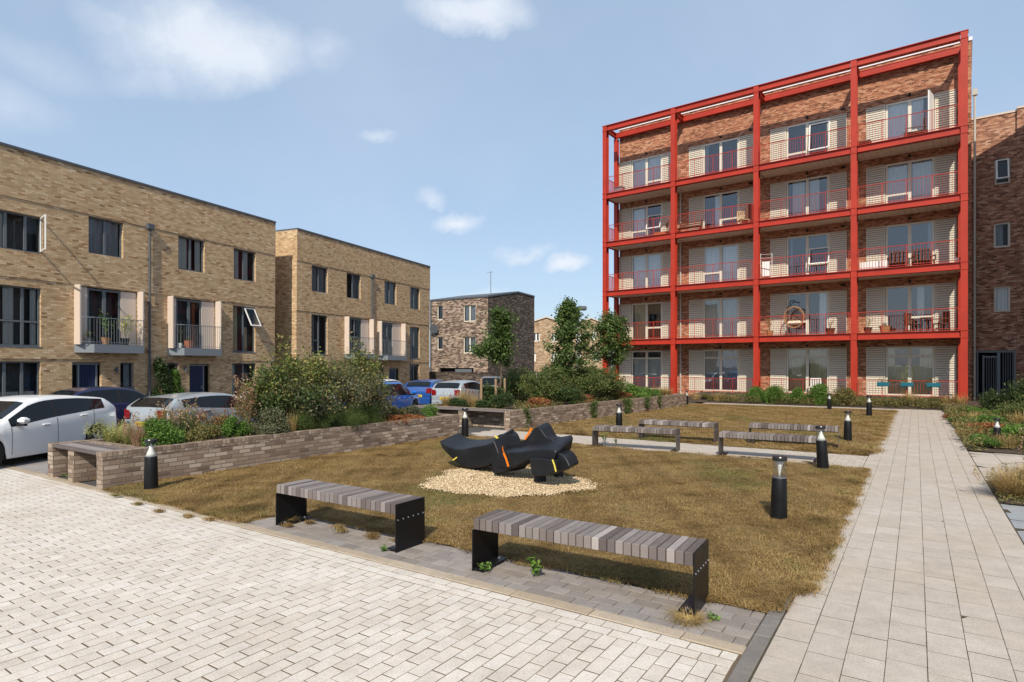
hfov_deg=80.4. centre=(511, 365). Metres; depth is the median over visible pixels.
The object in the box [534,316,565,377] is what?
gabled house
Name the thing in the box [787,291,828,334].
balcony window
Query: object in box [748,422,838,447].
slatted bench
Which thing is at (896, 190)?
balcony window
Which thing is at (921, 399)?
shrub
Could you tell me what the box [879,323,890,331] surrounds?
potted plant
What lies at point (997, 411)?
wild shrub
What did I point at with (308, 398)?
shrub
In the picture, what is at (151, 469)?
bollard light
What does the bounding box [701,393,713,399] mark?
shrub
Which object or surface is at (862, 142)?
table
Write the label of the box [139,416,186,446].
bushy plant
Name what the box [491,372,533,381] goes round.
boundary wall
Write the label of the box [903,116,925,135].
armchair
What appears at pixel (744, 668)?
edging strip
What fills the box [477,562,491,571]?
weed
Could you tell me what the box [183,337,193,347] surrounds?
potted plant
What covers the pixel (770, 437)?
slatted bench
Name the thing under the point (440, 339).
window
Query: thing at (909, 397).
wild grass
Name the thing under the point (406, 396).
parked car
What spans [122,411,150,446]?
ornamental grass
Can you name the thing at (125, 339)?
potted plant
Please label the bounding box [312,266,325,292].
window
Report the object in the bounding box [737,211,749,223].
armchair
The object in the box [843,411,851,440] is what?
bollard light
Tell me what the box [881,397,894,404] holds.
shrub
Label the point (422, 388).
parked car
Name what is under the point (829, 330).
potted plant
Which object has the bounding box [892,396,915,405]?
shrub
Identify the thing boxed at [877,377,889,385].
window box
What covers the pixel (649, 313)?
balcony window
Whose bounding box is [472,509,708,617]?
slatted bench
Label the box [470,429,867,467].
cross path paving
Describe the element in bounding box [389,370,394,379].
door
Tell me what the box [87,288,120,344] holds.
french window
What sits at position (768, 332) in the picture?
potted plant
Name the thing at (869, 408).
bollard light
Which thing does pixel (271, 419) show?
bushy plant
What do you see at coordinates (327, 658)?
plaza paving
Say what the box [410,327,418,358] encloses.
window
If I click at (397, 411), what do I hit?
bushy plant
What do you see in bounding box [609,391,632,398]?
wild shrub
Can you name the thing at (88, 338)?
potted plant
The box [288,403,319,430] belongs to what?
feathery plant
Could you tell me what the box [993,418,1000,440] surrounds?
bollard light
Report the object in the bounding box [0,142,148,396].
terraced house
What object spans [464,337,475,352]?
window
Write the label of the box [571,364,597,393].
wild shrub
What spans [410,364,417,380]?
window
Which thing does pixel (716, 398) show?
wild grass
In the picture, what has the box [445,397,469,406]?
wild shrub
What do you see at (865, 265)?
planter trough
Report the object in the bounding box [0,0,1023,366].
sky
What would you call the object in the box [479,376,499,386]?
parked car
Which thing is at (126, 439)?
ornamental grass
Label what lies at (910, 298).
balcony window
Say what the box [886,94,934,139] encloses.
balcony window
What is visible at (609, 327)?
young tree
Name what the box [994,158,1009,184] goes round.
window
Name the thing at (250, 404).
seed stems
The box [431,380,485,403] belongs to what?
parked car
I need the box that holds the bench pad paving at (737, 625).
[246,516,764,646]
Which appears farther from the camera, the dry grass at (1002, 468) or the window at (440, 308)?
the window at (440, 308)
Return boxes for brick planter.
[48,413,459,489]
[408,393,686,430]
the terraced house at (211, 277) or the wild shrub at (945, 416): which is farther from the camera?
the terraced house at (211, 277)
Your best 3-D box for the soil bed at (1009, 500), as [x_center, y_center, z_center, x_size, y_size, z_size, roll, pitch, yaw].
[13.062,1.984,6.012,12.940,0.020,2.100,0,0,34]
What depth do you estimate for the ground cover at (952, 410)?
17.96 m
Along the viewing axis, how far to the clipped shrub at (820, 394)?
30.26 m
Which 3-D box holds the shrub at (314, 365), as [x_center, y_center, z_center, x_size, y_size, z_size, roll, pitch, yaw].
[-5.013,0.317,14.231,2.407,2.385,1.989,0,0,0]
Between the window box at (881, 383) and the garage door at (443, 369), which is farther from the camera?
the garage door at (443, 369)
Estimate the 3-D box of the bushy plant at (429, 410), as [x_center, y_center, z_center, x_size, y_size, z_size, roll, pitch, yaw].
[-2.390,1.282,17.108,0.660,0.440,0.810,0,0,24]
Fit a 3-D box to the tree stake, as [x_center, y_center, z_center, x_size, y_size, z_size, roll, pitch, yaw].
[-1.065,0.973,21.000,0.090,1.035,0.086,0,0,0]
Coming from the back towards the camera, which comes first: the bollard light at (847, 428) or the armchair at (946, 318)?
the armchair at (946, 318)
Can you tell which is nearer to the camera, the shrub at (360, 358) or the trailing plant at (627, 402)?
the shrub at (360, 358)
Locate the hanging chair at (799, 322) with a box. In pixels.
[783,300,803,334]
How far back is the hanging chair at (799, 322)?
34.64 m
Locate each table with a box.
[859,139,871,144]
[921,317,933,330]
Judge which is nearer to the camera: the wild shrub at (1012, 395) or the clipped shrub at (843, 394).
the wild shrub at (1012, 395)
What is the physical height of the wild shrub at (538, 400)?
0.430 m
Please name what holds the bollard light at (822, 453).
on the lawn at (691, 520)
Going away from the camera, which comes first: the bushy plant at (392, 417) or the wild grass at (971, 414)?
the bushy plant at (392, 417)
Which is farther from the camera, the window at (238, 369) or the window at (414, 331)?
the window at (414, 331)
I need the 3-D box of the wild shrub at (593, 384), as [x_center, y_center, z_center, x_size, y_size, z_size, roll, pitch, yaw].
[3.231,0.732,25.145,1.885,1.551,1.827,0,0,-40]
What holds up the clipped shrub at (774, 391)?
on the soil bed at (781, 403)
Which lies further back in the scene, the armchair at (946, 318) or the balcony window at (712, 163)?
the balcony window at (712, 163)
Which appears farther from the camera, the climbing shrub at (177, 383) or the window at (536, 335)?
the window at (536, 335)
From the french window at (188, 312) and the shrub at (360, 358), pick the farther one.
the french window at (188, 312)
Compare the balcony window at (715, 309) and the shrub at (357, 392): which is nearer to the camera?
the shrub at (357, 392)
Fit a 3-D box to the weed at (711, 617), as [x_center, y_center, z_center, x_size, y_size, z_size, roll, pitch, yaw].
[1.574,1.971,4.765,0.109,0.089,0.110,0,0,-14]
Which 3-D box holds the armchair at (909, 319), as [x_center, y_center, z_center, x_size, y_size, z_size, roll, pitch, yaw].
[20.485,-2.210,31.011,0.670,1.000,0.550,0,0,-23]
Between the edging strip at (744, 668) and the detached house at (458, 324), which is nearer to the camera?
the edging strip at (744, 668)
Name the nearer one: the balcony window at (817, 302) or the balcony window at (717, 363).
the balcony window at (817, 302)
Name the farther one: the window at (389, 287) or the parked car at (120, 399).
the window at (389, 287)
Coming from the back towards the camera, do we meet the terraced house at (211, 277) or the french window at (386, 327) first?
the french window at (386, 327)
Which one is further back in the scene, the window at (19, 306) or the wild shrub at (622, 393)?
the wild shrub at (622, 393)
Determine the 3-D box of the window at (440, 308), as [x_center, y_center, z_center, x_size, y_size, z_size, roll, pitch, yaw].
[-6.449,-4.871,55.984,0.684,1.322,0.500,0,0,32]
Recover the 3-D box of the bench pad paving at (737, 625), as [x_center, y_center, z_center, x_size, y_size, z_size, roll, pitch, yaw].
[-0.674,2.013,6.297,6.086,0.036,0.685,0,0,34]
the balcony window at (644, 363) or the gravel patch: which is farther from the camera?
the balcony window at (644, 363)
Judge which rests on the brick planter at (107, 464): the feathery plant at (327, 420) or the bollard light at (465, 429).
the feathery plant at (327, 420)
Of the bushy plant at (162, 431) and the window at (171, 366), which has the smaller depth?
the bushy plant at (162, 431)
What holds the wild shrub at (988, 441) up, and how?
on the soil bed at (1000, 450)
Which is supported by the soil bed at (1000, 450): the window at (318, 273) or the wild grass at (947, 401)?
the wild grass at (947, 401)
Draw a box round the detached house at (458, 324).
[430,271,534,371]
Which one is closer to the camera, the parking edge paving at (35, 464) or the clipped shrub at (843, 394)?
the parking edge paving at (35, 464)
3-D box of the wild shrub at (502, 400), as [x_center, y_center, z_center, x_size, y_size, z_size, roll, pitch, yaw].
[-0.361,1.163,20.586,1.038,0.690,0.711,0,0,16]
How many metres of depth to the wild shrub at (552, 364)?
26.19 m
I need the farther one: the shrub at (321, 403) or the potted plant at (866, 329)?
the potted plant at (866, 329)
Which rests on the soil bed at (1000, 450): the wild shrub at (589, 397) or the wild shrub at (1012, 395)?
the wild shrub at (1012, 395)
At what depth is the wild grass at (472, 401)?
21.18 m
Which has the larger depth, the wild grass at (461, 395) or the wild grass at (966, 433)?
the wild grass at (461, 395)
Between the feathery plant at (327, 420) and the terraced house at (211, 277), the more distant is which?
the terraced house at (211, 277)
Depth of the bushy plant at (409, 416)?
16.16 m
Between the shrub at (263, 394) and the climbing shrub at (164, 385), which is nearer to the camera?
the shrub at (263, 394)
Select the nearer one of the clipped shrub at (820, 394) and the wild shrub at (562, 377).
the wild shrub at (562, 377)
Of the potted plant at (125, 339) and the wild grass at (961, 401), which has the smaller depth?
the potted plant at (125, 339)
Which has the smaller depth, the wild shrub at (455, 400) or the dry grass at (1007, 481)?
the dry grass at (1007, 481)
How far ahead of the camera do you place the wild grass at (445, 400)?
21.78 m
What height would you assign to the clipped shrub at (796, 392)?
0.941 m
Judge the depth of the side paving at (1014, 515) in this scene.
8.09 m
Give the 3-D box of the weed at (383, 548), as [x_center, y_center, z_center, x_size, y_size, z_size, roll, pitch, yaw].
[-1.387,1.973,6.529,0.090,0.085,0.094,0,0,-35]
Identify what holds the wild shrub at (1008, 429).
on the soil bed at (1000, 450)
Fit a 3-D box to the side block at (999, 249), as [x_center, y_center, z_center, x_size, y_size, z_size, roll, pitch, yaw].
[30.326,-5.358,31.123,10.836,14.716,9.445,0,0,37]
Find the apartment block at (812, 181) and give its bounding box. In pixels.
[602,29,977,403]
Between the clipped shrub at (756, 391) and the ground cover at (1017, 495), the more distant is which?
the clipped shrub at (756, 391)
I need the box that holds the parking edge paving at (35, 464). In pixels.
[1,455,47,474]
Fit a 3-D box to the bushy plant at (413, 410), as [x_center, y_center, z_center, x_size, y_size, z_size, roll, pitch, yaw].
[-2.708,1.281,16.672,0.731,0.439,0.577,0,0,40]
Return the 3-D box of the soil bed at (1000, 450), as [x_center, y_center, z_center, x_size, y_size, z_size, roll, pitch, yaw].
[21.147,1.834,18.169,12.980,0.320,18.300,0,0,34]
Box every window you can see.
[0,210,45,253]
[0,284,41,347]
[0,361,38,396]
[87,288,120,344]
[89,216,120,257]
[120,362,134,388]
[167,363,176,378]
[176,298,200,347]
[178,236,202,272]
[232,305,260,352]
[232,363,254,395]
[234,249,253,281]
[311,314,325,354]
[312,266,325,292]
[347,273,358,298]
[350,318,360,353]
[379,364,382,378]
[382,322,391,354]
[385,281,394,304]
[410,287,418,309]
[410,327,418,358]
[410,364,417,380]
[438,306,442,319]
[438,337,442,349]
[464,305,475,321]
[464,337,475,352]
[534,333,539,340]
[632,154,661,187]
[632,203,661,237]
[632,252,661,288]
[632,302,661,338]
[632,350,661,388]
[703,137,738,174]
[703,190,738,227]
[703,243,738,282]
[703,297,738,336]
[703,349,738,390]
[787,117,828,158]
[787,174,828,216]
[787,233,828,275]
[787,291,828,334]
[787,348,828,393]
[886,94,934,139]
[886,157,934,202]
[886,220,934,266]
[886,284,934,331]
[886,346,934,395]
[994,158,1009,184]
[994,222,1009,247]
[994,286,1009,311]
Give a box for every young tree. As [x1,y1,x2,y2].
[466,303,519,392]
[538,295,601,388]
[583,308,634,369]
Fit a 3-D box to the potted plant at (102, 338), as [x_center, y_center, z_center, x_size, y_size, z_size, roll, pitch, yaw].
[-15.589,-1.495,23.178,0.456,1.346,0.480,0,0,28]
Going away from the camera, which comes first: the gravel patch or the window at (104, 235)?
the gravel patch
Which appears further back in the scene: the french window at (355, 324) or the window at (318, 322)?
the french window at (355, 324)
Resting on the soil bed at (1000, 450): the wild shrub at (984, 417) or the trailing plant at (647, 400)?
the wild shrub at (984, 417)
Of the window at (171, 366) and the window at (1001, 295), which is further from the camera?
the window at (1001, 295)
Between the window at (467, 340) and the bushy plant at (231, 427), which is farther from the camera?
the window at (467, 340)
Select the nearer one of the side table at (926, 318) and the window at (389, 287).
the side table at (926, 318)
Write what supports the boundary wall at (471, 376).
on the car park
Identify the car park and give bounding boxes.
[33,402,696,486]
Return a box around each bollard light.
[143,439,158,489]
[461,408,468,436]
[616,404,621,425]
[770,455,786,519]
[815,425,828,468]
[827,393,831,408]
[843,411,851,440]
[866,395,871,415]
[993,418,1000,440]
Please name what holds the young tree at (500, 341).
on the brick planter at (508, 418)
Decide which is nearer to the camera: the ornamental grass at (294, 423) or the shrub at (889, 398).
the ornamental grass at (294, 423)
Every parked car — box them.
[0,395,116,463]
[48,386,147,424]
[124,392,256,432]
[342,381,419,411]
[371,379,400,382]
[405,379,442,404]
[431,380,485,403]
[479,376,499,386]
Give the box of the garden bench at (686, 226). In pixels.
[677,220,701,231]
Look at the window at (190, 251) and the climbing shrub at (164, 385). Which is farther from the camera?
the window at (190, 251)
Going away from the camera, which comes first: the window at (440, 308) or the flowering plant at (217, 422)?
the flowering plant at (217, 422)
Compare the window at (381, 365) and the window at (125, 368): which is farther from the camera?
the window at (381, 365)
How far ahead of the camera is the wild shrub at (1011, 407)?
20.72 m
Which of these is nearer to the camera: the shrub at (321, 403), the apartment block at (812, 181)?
the shrub at (321, 403)
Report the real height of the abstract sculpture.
1.004 m
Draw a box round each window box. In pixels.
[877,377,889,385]
[901,365,913,386]
[927,378,939,386]
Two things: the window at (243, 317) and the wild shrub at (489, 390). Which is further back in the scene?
the window at (243, 317)
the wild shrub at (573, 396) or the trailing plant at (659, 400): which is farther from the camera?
the trailing plant at (659, 400)
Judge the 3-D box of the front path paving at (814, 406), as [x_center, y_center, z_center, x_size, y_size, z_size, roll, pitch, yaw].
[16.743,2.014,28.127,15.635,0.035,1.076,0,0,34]
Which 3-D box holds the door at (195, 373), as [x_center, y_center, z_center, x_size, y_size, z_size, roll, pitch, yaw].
[-14.287,0.958,27.328,0.100,1.843,0.769,0,0,23]
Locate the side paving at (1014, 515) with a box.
[1001,504,1023,541]
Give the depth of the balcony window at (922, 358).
31.88 m
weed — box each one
[379,544,387,550]
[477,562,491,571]
[526,555,543,576]
[601,432,608,441]
[707,610,720,621]
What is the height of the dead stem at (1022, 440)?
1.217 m
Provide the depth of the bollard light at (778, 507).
7.81 m
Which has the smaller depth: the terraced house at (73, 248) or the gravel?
the gravel
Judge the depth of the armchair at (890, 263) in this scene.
31.87 m
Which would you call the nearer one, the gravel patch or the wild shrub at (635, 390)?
the gravel patch
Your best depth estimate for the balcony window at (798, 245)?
35.06 m
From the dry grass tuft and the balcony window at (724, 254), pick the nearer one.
the dry grass tuft
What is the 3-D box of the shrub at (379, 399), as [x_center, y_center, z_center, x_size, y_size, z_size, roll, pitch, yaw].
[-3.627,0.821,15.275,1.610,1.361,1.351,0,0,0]
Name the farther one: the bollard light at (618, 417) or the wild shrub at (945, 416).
the wild shrub at (945, 416)
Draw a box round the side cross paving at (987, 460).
[969,452,1023,480]
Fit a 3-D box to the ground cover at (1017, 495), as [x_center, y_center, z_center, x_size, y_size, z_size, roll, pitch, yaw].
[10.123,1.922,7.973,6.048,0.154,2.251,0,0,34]
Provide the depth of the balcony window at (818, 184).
34.78 m
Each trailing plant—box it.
[523,407,532,424]
[587,401,598,417]
[619,397,636,413]
[644,396,651,407]
[657,395,663,405]
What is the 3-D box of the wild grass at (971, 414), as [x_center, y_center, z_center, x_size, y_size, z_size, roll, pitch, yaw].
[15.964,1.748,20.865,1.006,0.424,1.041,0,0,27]
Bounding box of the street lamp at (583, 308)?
[577,306,586,358]
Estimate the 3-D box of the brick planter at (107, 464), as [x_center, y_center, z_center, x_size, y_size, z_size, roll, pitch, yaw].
[-4.943,1.700,14.142,2.166,0.600,9.163,0,0,34]
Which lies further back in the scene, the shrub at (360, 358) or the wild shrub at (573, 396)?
the wild shrub at (573, 396)
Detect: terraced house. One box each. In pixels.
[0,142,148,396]
[146,185,275,396]
[274,228,374,386]
[370,249,430,384]
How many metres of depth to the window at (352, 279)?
37.78 m
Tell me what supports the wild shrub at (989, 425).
on the soil bed at (1000, 450)
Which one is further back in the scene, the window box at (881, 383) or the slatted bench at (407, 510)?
the window box at (881, 383)
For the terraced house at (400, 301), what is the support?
on the car park
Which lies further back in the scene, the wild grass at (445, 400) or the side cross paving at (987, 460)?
the wild grass at (445, 400)
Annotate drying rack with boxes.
[760,254,770,277]
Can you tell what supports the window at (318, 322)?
in the terraced house at (322, 291)
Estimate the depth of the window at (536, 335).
78.24 m
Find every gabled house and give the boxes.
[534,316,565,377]
[566,318,602,370]
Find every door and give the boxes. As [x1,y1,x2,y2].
[79,365,94,386]
[189,367,201,391]
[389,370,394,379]
[442,368,473,371]
[928,90,933,131]
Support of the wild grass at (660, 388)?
on the brick planter at (508, 418)
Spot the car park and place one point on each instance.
(472, 429)
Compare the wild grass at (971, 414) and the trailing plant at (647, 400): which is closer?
the wild grass at (971, 414)
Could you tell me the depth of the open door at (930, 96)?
30.60 m
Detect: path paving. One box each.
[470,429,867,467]
[701,403,942,411]
[751,408,1023,681]
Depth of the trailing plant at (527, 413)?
19.30 m
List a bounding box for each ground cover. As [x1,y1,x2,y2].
[113,413,440,446]
[432,394,641,409]
[707,393,942,407]
[941,403,1023,451]
[985,476,1023,503]
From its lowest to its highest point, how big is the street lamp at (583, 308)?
5.350 m
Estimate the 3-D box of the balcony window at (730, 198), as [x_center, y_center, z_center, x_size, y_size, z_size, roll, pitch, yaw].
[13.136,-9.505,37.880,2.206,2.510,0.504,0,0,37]
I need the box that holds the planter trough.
[860,260,887,269]
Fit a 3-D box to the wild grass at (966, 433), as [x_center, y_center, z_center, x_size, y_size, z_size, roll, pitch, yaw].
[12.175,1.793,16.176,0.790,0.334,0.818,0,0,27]
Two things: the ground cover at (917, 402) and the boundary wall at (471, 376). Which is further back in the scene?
the boundary wall at (471, 376)
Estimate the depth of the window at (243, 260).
30.03 m
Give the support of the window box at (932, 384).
attached to the apartment block at (812, 181)
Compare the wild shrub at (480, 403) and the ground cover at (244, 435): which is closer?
the ground cover at (244, 435)
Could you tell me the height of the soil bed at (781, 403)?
0.380 m
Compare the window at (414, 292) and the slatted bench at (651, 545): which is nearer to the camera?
the slatted bench at (651, 545)
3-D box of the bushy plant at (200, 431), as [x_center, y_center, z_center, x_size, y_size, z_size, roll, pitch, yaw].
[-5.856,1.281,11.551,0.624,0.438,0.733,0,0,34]
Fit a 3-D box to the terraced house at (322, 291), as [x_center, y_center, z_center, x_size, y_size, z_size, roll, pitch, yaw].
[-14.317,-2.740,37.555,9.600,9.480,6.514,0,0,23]
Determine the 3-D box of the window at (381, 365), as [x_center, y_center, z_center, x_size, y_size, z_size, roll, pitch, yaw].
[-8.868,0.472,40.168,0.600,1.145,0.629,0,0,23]
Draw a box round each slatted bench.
[276,479,424,552]
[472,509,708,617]
[592,425,679,451]
[638,419,718,442]
[718,431,817,461]
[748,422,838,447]
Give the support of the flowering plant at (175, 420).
on the brick planter at (107, 464)
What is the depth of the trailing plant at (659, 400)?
27.52 m
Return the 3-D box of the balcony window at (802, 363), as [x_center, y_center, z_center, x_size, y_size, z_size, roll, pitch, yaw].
[17.081,0.285,34.935,2.226,2.610,0.504,0,0,37]
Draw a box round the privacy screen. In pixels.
[746,204,752,221]
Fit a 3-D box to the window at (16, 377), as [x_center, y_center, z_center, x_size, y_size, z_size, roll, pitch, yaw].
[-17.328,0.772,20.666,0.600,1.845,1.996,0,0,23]
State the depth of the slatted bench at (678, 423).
16.01 m
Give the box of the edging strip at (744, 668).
[726,593,794,681]
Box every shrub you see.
[150,356,174,395]
[169,369,184,392]
[227,360,304,430]
[237,357,332,432]
[249,327,352,410]
[264,371,350,429]
[303,346,386,426]
[331,329,390,409]
[338,373,399,420]
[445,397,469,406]
[474,398,488,407]
[478,381,506,401]
[487,390,516,408]
[496,365,530,404]
[518,369,561,401]
[522,397,552,407]
[538,363,578,402]
[540,359,577,398]
[553,385,586,403]
[568,365,610,399]
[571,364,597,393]
[580,394,595,402]
[594,365,628,399]
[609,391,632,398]
[621,383,648,397]
[640,386,663,396]
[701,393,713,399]
[745,386,767,402]
[761,384,788,403]
[786,386,806,402]
[805,383,832,405]
[827,383,858,405]
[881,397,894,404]
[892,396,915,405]
[914,398,929,406]
[927,396,942,406]
[940,413,963,418]
[946,415,968,422]
[952,413,1012,424]
[963,407,987,414]
[964,421,1005,429]
[968,433,1002,446]
[974,428,988,435]
[976,386,1007,410]
[986,423,1023,443]
[988,408,1005,417]
[991,394,1023,420]
[994,373,1023,405]
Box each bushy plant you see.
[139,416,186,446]
[184,421,223,441]
[211,415,233,434]
[221,415,253,437]
[249,406,291,434]
[379,414,410,423]
[381,404,407,416]
[402,413,425,418]
[406,405,425,417]
[419,404,439,416]
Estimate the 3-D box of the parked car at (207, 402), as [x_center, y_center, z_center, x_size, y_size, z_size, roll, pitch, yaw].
[-8.431,1.365,16.848,2.030,1.290,4.030,0,0,20]
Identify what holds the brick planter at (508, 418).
on the car park
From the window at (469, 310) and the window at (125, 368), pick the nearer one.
the window at (125, 368)
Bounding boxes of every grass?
[83,419,133,443]
[107,419,144,444]
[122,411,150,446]
[282,410,299,431]
[437,392,454,405]
[448,387,477,405]
[464,392,484,407]
[652,385,668,394]
[661,387,672,394]
[689,393,699,398]
[711,392,725,400]
[900,389,922,405]
[935,395,957,403]
[949,392,975,404]
[952,429,987,439]
[958,411,987,417]
[965,463,1023,499]
[988,432,1023,447]
[993,458,1023,476]
[998,409,1023,422]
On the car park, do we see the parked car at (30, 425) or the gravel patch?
the parked car at (30, 425)
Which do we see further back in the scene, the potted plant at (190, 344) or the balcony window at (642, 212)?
the balcony window at (642, 212)
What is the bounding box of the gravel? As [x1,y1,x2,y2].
[413,466,603,497]
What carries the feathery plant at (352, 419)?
on the brick planter at (107, 464)
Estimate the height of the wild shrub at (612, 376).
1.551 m
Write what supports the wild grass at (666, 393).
on the brick planter at (508, 418)
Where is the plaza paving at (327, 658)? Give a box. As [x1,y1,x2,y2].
[0,467,737,681]
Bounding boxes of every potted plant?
[84,329,92,343]
[97,309,113,343]
[116,311,140,344]
[176,322,183,347]
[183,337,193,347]
[765,317,773,334]
[826,320,834,333]
[861,316,874,332]
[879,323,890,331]
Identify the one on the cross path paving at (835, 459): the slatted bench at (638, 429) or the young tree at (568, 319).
the slatted bench at (638, 429)
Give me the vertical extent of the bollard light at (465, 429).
0.826 m
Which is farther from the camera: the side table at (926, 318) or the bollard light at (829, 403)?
the side table at (926, 318)
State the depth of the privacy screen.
36.07 m
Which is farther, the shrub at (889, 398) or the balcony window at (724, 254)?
the balcony window at (724, 254)
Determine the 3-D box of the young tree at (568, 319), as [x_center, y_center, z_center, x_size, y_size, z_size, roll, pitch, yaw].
[2.438,-0.741,25.236,2.191,4.466,2.310,0,0,-34]
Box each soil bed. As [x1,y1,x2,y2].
[688,392,941,409]
[943,401,1023,453]
[992,482,1023,504]
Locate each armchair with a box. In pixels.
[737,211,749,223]
[809,378,820,392]
[887,250,908,266]
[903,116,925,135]
[903,313,921,331]
[911,248,935,264]
[931,311,950,330]
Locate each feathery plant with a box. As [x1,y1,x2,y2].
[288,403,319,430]
[310,399,346,428]
[337,398,369,428]
[356,401,386,423]
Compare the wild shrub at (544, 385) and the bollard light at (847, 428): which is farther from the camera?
the wild shrub at (544, 385)
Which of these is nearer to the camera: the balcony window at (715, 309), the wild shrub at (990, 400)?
the wild shrub at (990, 400)
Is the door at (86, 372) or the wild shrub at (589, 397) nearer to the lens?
the door at (86, 372)
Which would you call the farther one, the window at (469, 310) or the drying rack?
the window at (469, 310)
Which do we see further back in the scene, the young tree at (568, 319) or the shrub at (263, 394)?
the young tree at (568, 319)
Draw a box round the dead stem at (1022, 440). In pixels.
[1017,427,1023,474]
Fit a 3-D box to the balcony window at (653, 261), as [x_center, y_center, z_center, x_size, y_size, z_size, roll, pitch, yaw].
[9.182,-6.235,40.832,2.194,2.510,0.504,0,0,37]
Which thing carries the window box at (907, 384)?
attached to the apartment block at (812, 181)
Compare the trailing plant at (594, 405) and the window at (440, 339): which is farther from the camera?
the window at (440, 339)
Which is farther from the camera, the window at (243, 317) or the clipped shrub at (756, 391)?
the clipped shrub at (756, 391)
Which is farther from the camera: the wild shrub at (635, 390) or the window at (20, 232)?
the wild shrub at (635, 390)
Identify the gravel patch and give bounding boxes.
[424,468,589,495]
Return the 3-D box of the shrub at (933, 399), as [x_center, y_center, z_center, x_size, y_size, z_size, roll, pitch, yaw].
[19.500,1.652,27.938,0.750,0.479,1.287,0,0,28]
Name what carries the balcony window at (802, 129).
in the apartment block at (812, 181)
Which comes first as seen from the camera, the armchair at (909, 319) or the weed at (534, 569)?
the weed at (534, 569)
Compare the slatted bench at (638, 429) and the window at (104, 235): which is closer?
the slatted bench at (638, 429)
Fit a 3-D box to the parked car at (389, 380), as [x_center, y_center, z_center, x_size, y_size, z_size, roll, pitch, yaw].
[-6.404,1.330,30.394,2.030,1.360,3.930,0,0,18]
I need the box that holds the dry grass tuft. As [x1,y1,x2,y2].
[660,606,717,630]
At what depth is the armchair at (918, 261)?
31.20 m
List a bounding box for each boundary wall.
[429,372,491,382]
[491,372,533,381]
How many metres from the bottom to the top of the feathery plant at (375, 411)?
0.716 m
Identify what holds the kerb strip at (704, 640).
on the car park
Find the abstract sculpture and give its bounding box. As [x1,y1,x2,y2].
[440,422,578,481]
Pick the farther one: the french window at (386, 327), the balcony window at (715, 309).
the french window at (386, 327)
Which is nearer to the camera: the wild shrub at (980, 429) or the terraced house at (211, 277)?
the wild shrub at (980, 429)
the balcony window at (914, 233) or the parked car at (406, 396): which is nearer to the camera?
the parked car at (406, 396)
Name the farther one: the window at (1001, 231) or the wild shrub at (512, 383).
the window at (1001, 231)
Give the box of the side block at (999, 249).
[972,105,1023,401]
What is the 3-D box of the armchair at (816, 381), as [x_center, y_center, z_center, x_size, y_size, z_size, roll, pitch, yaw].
[16.859,1.140,33.718,0.560,0.900,0.550,0,0,37]
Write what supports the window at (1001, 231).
in the side block at (999, 249)
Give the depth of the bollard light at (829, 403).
27.51 m
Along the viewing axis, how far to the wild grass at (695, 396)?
34.00 m
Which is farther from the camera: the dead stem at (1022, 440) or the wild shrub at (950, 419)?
the wild shrub at (950, 419)
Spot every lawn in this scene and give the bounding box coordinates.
[121,484,275,522]
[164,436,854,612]
[519,403,887,455]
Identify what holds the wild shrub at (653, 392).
on the brick planter at (508, 418)
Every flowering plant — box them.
[137,396,203,435]
[184,407,227,439]
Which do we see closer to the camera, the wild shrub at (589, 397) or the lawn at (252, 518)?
the lawn at (252, 518)
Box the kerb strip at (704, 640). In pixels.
[0,463,746,653]
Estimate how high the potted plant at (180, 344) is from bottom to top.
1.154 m
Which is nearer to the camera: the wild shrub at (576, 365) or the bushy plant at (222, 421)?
the bushy plant at (222, 421)
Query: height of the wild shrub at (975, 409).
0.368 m
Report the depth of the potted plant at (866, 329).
31.56 m
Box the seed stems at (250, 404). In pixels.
[227,375,260,435]

